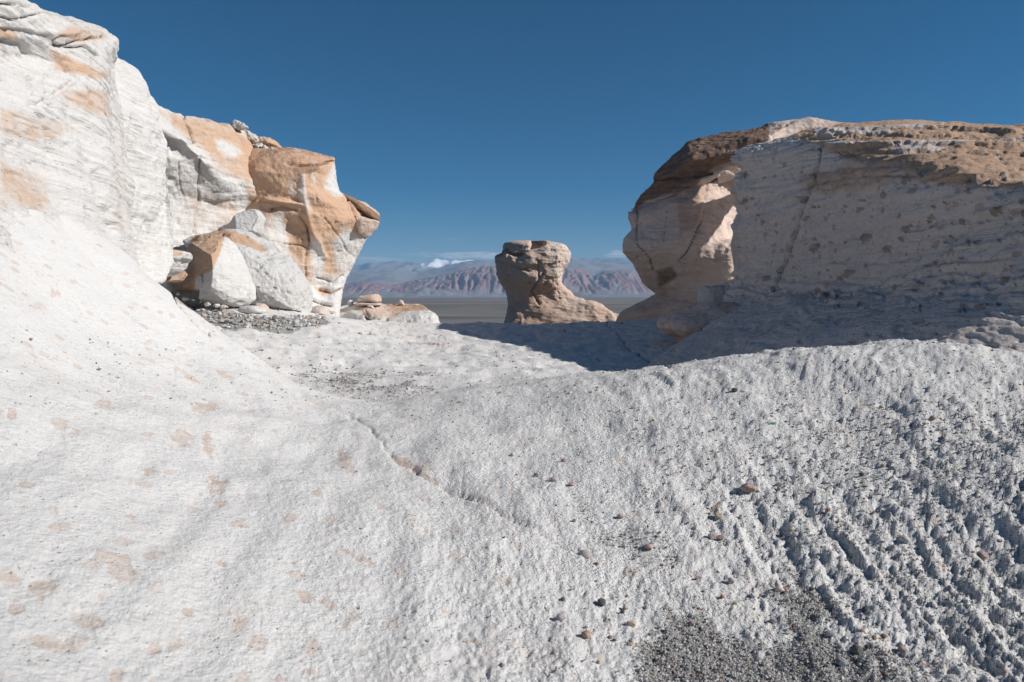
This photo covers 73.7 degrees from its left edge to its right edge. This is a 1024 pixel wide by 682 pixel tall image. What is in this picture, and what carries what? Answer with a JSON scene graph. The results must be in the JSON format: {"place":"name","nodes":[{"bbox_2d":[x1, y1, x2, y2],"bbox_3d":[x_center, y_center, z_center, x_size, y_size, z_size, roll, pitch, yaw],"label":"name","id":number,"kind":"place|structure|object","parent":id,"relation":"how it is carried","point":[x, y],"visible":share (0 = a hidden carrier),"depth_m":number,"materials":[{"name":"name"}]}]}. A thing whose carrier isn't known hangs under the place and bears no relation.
{"place":"outdoors","nodes":[
{"label":"outdoors","id":0,"kind":"place"},
{"bbox_2d":[185,302,641,348],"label":"gravel","id":1,"kind":"structure","parent":0,"point":[229,321],"depth_m":13.43,"materials":[{"name":"grey gravel"}]},
{"bbox_2d":[345,260,636,284],"bbox_3d":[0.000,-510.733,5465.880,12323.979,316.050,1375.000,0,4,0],"label":"grey hills","id":2,"kind":"structure","parent":0,"point":[391,277],"depth_m":5639.30,"materials":[{"name":"grey stone"}]},
{"bbox_2d":[350,256,632,271],"bbox_3d":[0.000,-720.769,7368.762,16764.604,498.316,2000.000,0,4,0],"label":"mountain range","id":3,"kind":"structure","parent":0,"point":[417,267],"depth_m":7704.90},
{"bbox_2d":[341,297,648,323],"bbox_3d":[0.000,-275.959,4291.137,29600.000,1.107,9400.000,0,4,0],"label":"desert plain","id":4,"kind":"structure","parent":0,"point":[452,310],"depth_m":243.36,"materials":[{"name":"grey sand"}]},
{"bbox_2d":[495,240,618,324],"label":"mushroom rock","id":5,"kind":"object","parent":4,"relation":"on","point":[529,273],"visible":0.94,"depth_m":44.74,"materials":[{"name":"beige stone"}]},
{"bbox_2d":[616,117,844,320],"bbox_3d":[10.914,-5.697,32.023,13.534,11.504,11.498,0,4,0],"label":"capped rock","id":6,"kind":"object","parent":4,"relation":"on","point":[676,246],"visible":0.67,"depth_m":28.16,"materials":[{"name":"beige stone"}]},
{"bbox_2d":[342,287,653,296],"bbox_3d":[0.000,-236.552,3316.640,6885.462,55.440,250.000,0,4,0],"label":"foot hills","id":7,"kind":"structure","parent":0,"point":[425,292],"depth_m":3282.58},
{"bbox_2d":[342,266,654,294],"bbox_3d":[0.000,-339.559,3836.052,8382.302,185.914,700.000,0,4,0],"label":"red hills","id":8,"kind":"structure","parent":0,"point":[479,280],"depth_m":3713.95,"materials":[{"name":"stone"}]},
{"bbox_2d":[0,209,1023,681],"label":"ground","id":9,"kind":"structure","parent":0,"point":[148,537],"depth_m":2.95,"materials":[{"name":"white stone"}]},
{"bbox_2d":[0,0,172,265],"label":"white cliff","id":10,"kind":"structure","parent":9,"relation":"on","point":[63,148],"depth_m":5.86,"materials":[{"name":"white stone"}]},
{"bbox_2d":[114,58,173,283],"bbox_3d":[-5.467,-2.188,9.194,1.090,3.457,2.265,0,4,0],"label":"rock buttress","id":11,"kind":"object","parent":9,"relation":"on","point":[152,222],"visible":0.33,"depth_m":9.51,"materials":[{"name":"white stone"}]},
{"bbox_2d":[165,271,187,282],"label":"stone slab","id":12,"kind":"structure","parent":9,"relation":"on","point":[180,277],"depth_m":13.90,"materials":[{"name":"beige stone"}]},
{"bbox_2d":[167,250,192,276],"bbox_3d":[-6.771,-1.486,13.189,1.057,0.587,1.298,0,4,0],"label":"boulder","id":13,"kind":"object","parent":9,"relation":"on","point":[182,259],"visible":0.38,"depth_m":13.15,"materials":[{"name":"white stone"}]},
{"bbox_2d":[158,105,256,304],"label":"white rock wall","id":14,"kind":"structure","parent":9,"relation":"on","point":[210,186],"depth_m":17.13,"materials":[{"name":"white stone"}]},
{"bbox_2d":[230,120,247,130],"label":"stone","id":15,"kind":"object","parent":14,"relation":"on","point":[237,125],"visible":0.98,"depth_m":18.48,"materials":[{"name":"grey stone"}]},
{"bbox_2d":[220,209,265,236],"bbox_3d":[-7.034,-3.071,18.029,0.965,0.753,1.550,-3,5,-42],"label":"rock","id":16,"kind":"object","parent":14,"relation":"attached to","point":[251,220],"visible":0.71,"depth_m":17.51,"materials":[{"name":"white stone"}]},
{"bbox_2d":[245,130,258,143],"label":"stone","id":17,"kind":"object","parent":14,"relation":"on","point":[253,138],"visible":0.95,"depth_m":19.46,"materials":[{"name":"grey stone"}]},
{"bbox_2d":[253,143,262,147],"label":"stone","id":18,"kind":"object","parent":14,"relation":"on","point":[258,145],"visible":0.59,"depth_m":19.92,"materials":[{"name":"grey stone"}]},
{"bbox_2d":[173,237,255,306],"bbox_3d":[-6.589,-1.528,14.959,1.612,1.560,2.160,0,4,0],"label":"boulder","id":19,"kind":"object","parent":9,"relation":"on","point":[217,271],"visible":0.92,"depth_m":14.35,"materials":[{"name":"white stone"}]},
{"bbox_2d":[160,282,176,291],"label":"stone","id":20,"kind":"object","parent":19,"relation":"on","point":[170,286],"visible":0.38,"depth_m":14.38,"materials":[{"name":"grey stone"}]},
{"bbox_2d":[183,229,312,312],"bbox_3d":[-6.458,-1.721,16.818,2.938,2.109,2.811,0,4,0],"label":"boulder","id":21,"kind":"object","parent":9,"relation":"on","point":[280,281],"visible":0.6,"depth_m":15.99,"materials":[{"name":"white stone"}]},
{"bbox_2d":[238,305,266,313],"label":"stone","id":22,"kind":"object","parent":9,"relation":"on","point":[250,309],"visible":0.91,"depth_m":14.21,"materials":[{"name":"white stone"}]},
{"bbox_2d":[255,303,269,311],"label":"stone","id":23,"kind":"object","parent":9,"relation":"on","point":[265,306],"visible":0.41,"depth_m":14.81,"materials":[{"name":"beige stone"}]},
{"bbox_2d":[247,147,379,316],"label":"orange cliff","id":24,"kind":"structure","parent":9,"relation":"on","point":[320,228],"depth_m":20.22,"materials":[{"name":"stone"}]},
{"bbox_2d":[258,136,281,146],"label":"stone","id":25,"kind":"object","parent":24,"relation":"on","point":[268,142],"visible":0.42,"depth_m":21.16,"materials":[{"name":"stone"}]},
{"bbox_2d":[311,305,330,314],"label":"stone","id":26,"kind":"object","parent":9,"relation":"on","point":[320,309],"visible":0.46,"depth_m":19.00,"materials":[{"name":"beige stone"}]},
{"bbox_2d":[340,302,439,323],"bbox_3d":[-5.347,-0.980,29.052,4.940,1.370,11.584,-1,4,-15],"label":"outcrop","id":27,"kind":"object","parent":9,"relation":"on","point":[414,313],"visible":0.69,"depth_m":24.29,"materials":[{"name":"beige stone"}]},
{"bbox_2d":[355,303,382,305],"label":"stone","id":28,"kind":"object","parent":27,"relation":"on","point":[365,304],"visible":0.88,"depth_m":24.72,"materials":[{"name":"beige stone"}]},
{"bbox_2d":[357,294,381,302],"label":"stone","id":29,"kind":"object","parent":28,"relation":"on","point":[373,298],"visible":0.99,"depth_m":24.93,"materials":[{"name":"beige stone"}]},
{"bbox_2d":[6,328,1022,417],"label":"gravel","id":30,"kind":"structure","parent":9,"relation":"on","point":[373,375],"depth_m":7.58,"materials":[{"name":"grey gravel"}]},
{"bbox_2d":[550,477,557,481],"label":"stone","id":31,"kind":"object","parent":9,"relation":"on","point":[553,479],"visible":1,"depth_m":3.41,"materials":[{"name":"white stone"}]},
{"bbox_2d":[556,613,565,619],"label":"stone","id":32,"kind":"object","parent":9,"relation":"on","point":[560,616],"visible":1,"depth_m":2.17,"materials":[{"name":"white stone"}]},
{"bbox_2d":[579,550,591,558],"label":"stone","id":33,"kind":"object","parent":9,"relation":"on","point":[586,554],"visible":0.97,"depth_m":2.65,"materials":[{"name":"stone"}]},
{"bbox_2d":[581,630,590,638],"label":"stone","id":34,"kind":"object","parent":9,"relation":"on","point":[585,634],"visible":1,"depth_m":2.09,"materials":[{"name":"beige stone"}]},
{"bbox_2d":[597,598,605,605],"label":"stone","id":35,"kind":"object","parent":9,"relation":"on","point":[601,601],"visible":1,"depth_m":2.32,"materials":[{"name":"grey stone"}]},
{"bbox_2d":[617,513,624,518],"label":"stone","id":36,"kind":"object","parent":9,"relation":"on","point":[620,515],"visible":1,"depth_m":3.05,"materials":[{"name":"beige stone"}]},
{"bbox_2d":[626,620,635,627],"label":"stone","id":37,"kind":"object","parent":9,"relation":"on","point":[632,623],"visible":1,"depth_m":2.22,"materials":[{"name":"beige stone"}]},
{"bbox_2d":[644,544,652,549],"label":"stone","id":38,"kind":"object","parent":9,"relation":"on","point":[649,546],"visible":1,"depth_m":2.75,"materials":[{"name":"beige stone"}]},
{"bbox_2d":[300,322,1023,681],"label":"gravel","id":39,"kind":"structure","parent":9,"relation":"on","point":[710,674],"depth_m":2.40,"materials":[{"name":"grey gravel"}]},
{"bbox_2d":[656,301,740,341],"bbox_3d":[4.869,-0.355,17.500,2.211,1.330,2.427,0,4,0],"label":"boulder","id":40,"kind":"object","parent":9,"relation":"on","point":[680,324],"visible":0.63,"depth_m":16.69,"materials":[{"name":"grey stone"}]},
{"bbox_2d":[708,533,715,539],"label":"stone","id":41,"kind":"object","parent":9,"relation":"on","point":[711,536],"visible":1,"depth_m":2.89,"materials":[{"name":"grey stone"}]},
{"bbox_2d":[714,512,722,518],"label":"stone","id":42,"kind":"object","parent":9,"relation":"on","point":[718,515],"visible":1,"depth_m":3.10,"materials":[{"name":"beige stone"}]},
{"bbox_2d":[716,535,724,539],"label":"stone","id":43,"kind":"object","parent":9,"relation":"on","point":[720,537],"visible":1,"depth_m":2.89,"materials":[{"name":"brown stone"}]},
{"bbox_2d":[728,577,734,583],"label":"stone","id":44,"kind":"object","parent":9,"relation":"on","point":[731,580],"visible":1,"depth_m":2.55,"materials":[{"name":"grey stone"}]},
{"bbox_2d":[740,483,755,491],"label":"stone","id":45,"kind":"object","parent":9,"relation":"on","point":[748,487],"visible":1,"depth_m":3.37,"materials":[{"name":"beige stone"}]},
{"bbox_2d":[769,618,776,623],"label":"stone","id":46,"kind":"object","parent":9,"relation":"on","point":[773,620],"visible":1,"depth_m":2.31,"materials":[{"name":"grey stone"}]},
{"bbox_2d":[775,585,784,592],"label":"stone","id":47,"kind":"object","parent":9,"relation":"on","point":[779,588],"visible":0.97,"depth_m":2.51,"materials":[{"name":"white stone"}]},
{"bbox_2d":[825,630,834,636],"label":"stone","id":48,"kind":"object","parent":9,"relation":"on","point":[828,633],"visible":1,"depth_m":2.24,"materials":[{"name":"grey stone"}]},
{"bbox_2d":[647,119,1023,366],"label":"cliff","id":49,"kind":"structure","parent":9,"relation":"on","point":[848,234],"depth_m":12.66,"materials":[{"name":"white stone"}]},
{"bbox_2d":[697,282,730,303],"bbox_3d":[6.438,-1.308,21.442,1.235,1.129,1.252,0,4,0],"label":"boulder","id":50,"kind":"object","parent":49,"relation":"on","point":[710,294],"visible":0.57,"depth_m":20.95,"materials":[{"name":"grey stone"}]},
{"bbox_2d":[835,657,847,666],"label":"stone","id":51,"kind":"object","parent":9,"relation":"on","point":[841,661],"visible":1,"depth_m":2.07,"materials":[{"name":"grey stone"}]},
{"bbox_2d":[850,645,862,653],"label":"stone","id":52,"kind":"object","parent":9,"relation":"on","point":[856,649],"visible":1,"depth_m":2.14,"materials":[{"name":"grey stone"}]},
{"bbox_2d":[898,645,905,650],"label":"stone","id":53,"kind":"object","parent":9,"relation":"on","point":[900,647],"visible":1,"depth_m":2.20,"materials":[{"name":"beige stone"}]},
{"bbox_2d":[900,536,911,542],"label":"stone","id":54,"kind":"object","parent":9,"relation":"on","point":[905,539],"visible":1,"depth_m":2.94,"materials":[{"name":"white stone"}]},
{"bbox_2d":[957,499,964,504],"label":"stone","id":55,"kind":"object","parent":9,"relation":"on","point":[960,501],"visible":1,"depth_m":3.16,"materials":[{"name":"grey stone"}]},
{"bbox_2d":[977,551,988,558],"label":"stone","id":56,"kind":"object","parent":9,"relation":"on","point":[984,555],"visible":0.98,"depth_m":2.87,"materials":[{"name":"brown stone"}]},
{"bbox_2d":[28,0,1023,264],"label":"sky","id":57,"kind":"structure","parent":0,"point":[471,128],"materials":[{"name":"blue"}]}
]}

